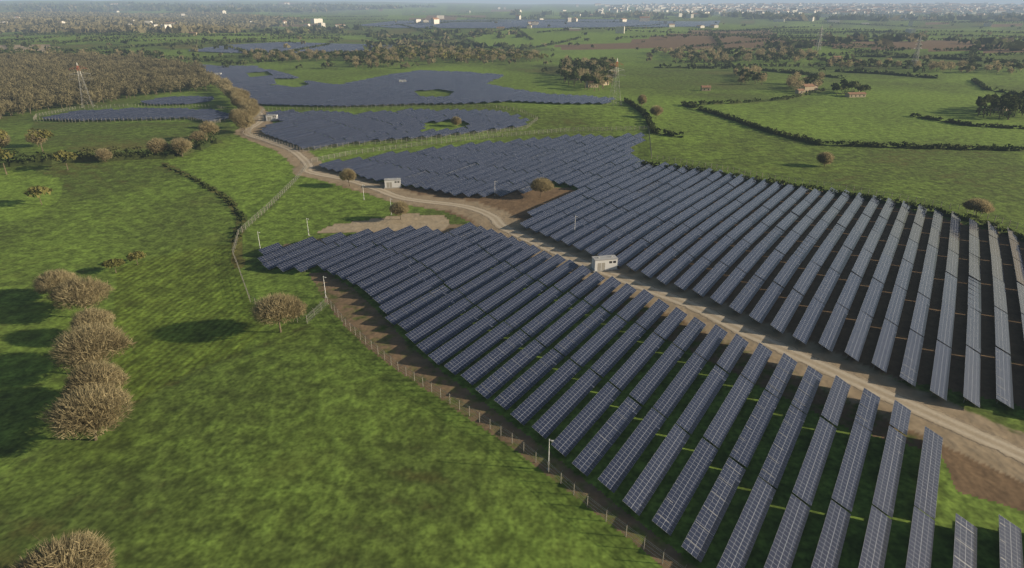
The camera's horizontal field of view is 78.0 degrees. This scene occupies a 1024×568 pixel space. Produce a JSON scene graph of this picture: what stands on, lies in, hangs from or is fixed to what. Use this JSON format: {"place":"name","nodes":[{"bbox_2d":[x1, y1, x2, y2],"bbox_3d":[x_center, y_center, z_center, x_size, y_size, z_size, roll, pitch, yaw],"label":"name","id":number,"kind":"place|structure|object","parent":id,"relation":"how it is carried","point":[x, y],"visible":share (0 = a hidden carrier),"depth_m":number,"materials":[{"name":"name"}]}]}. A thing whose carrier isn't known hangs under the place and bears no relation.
{"place":"outdoors","nodes":[
{"label":"outdoors","id":0,"kind":"place"},
{"bbox_2d":[0,0,1023,567],"bbox_3d":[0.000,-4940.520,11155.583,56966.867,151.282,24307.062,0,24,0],"label":"ground","id":1,"kind":"structure","parent":0,"point":[242,438],"depth_m":141.76,"materials":[{"name":"green plant"}]},
{"bbox_2d":[69,63,94,107],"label":"pylon","id":2,"kind":"object","parent":1,"relation":"on","point":[82,83],"visible":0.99,"depth_m":446.44,"materials":[{"name":"metal"}]},
{"bbox_2d":[265,114,278,120],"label":"inverter cabin","id":3,"kind":"object","parent":1,"relation":"on","point":[270,117],"visible":0.98,"depth_m":371.13,"materials":[{"name":"grey"}]},
{"bbox_2d":[42,19,719,148],"bbox_3d":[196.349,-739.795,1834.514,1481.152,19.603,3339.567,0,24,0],"label":"solar panels","id":4,"kind":"object","parent":1,"relation":"on","point":[465,86],"visible":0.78,"depth_m":437.93,"materials":[{"name":"blue glass"}]},
{"bbox_2d":[384,178,401,188],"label":"inverter cabin","id":5,"kind":"object","parent":1,"relation":"on","point":[390,183],"visible":1,"depth_m":250.81,"materials":[{"name":"grey"}]},
{"bbox_2d":[0,44,1023,567],"bbox_3d":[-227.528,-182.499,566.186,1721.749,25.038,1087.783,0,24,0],"label":"trees","id":6,"kind":"object","parent":1,"relation":"on","point":[96,380],"visible":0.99,"depth_m":344.06,"materials":[{"name":"brown plant"}]},
{"bbox_2d":[0,1,1023,72],"bbox_3d":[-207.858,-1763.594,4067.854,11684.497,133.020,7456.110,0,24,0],"label":"trees","id":7,"kind":"object","parent":1,"relation":"on","point":[33,19],"visible":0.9,"depth_m":1648.12,"materials":[{"name":"green plant"}]},
{"bbox_2d":[2,2,1023,32],"bbox_3d":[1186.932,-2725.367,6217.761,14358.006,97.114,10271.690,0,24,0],"label":"distant town","id":8,"kind":"object","parent":1,"relation":"on","point":[900,8],"visible":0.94,"depth_m":5111.42,"materials":[{"name":"concrete"}]},
{"bbox_2d":[33,103,1018,567],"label":"perimeter fence","id":9,"kind":"object","parent":1,"relation":"on","point":[377,345],"visible":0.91,"depth_m":231.45,"materials":[{"name":"silver metal"}]},
{"bbox_2d":[547,439,553,470],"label":"camera pole","id":10,"kind":"object","parent":1,"relation":"on","point":[548,452],"visible":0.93,"depth_m":98.06,"materials":[{"name":"metal"}]},
{"bbox_2d":[189,11,1008,110],"bbox_3d":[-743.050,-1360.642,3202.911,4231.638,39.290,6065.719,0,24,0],"label":"houses","id":11,"kind":"structure","parent":1,"relation":"on","point":[805,88],"depth_m":532.52,"materials":[{"name":"paint"}]},
{"bbox_2d":[590,255,618,272],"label":"inverter cabin","id":12,"kind":"object","parent":1,"relation":"on","point":[604,263],"visible":0.99,"depth_m":166.52,"materials":[{"name":"grey"}]},
{"bbox_2d":[607,58,624,104],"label":"pylon","id":13,"kind":"object","parent":1,"relation":"on","point":[616,82],"visible":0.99,"depth_m":430.30,"materials":[{"name":"metal"}]},
{"bbox_2d":[242,111,1023,463],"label":"access track","id":14,"kind":"structure","parent":1,"relation":"on","point":[950,423],"depth_m":135.38,"materials":[{"name":"beige gravel"}]},
{"bbox_2d":[257,135,1023,567],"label":"solar panels","id":15,"kind":"object","parent":1,"relation":"on","point":[451,261],"visible":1,"depth_m":143.09,"materials":[{"name":"blue glass"}]},
{"bbox_2d":[814,27,823,49],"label":"pylon","id":16,"kind":"object","parent":1,"relation":"on","point":[819,36],"visible":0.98,"depth_m":1008.33,"materials":[{"name":"grey metal"}]},
{"bbox_2d":[909,36,922,67],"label":"pylon","id":17,"kind":"object","parent":1,"relation":"on","point":[916,51],"visible":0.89,"depth_m":744.35,"materials":[{"name":"grey metal"}]},
{"bbox_2d":[0,0,1023,3],"bbox_3d":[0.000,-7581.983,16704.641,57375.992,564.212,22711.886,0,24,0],"label":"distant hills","id":18,"kind":"structure","parent":0,"point":[711,1],"depth_m":24603.96,"materials":[{"name":"grey"}]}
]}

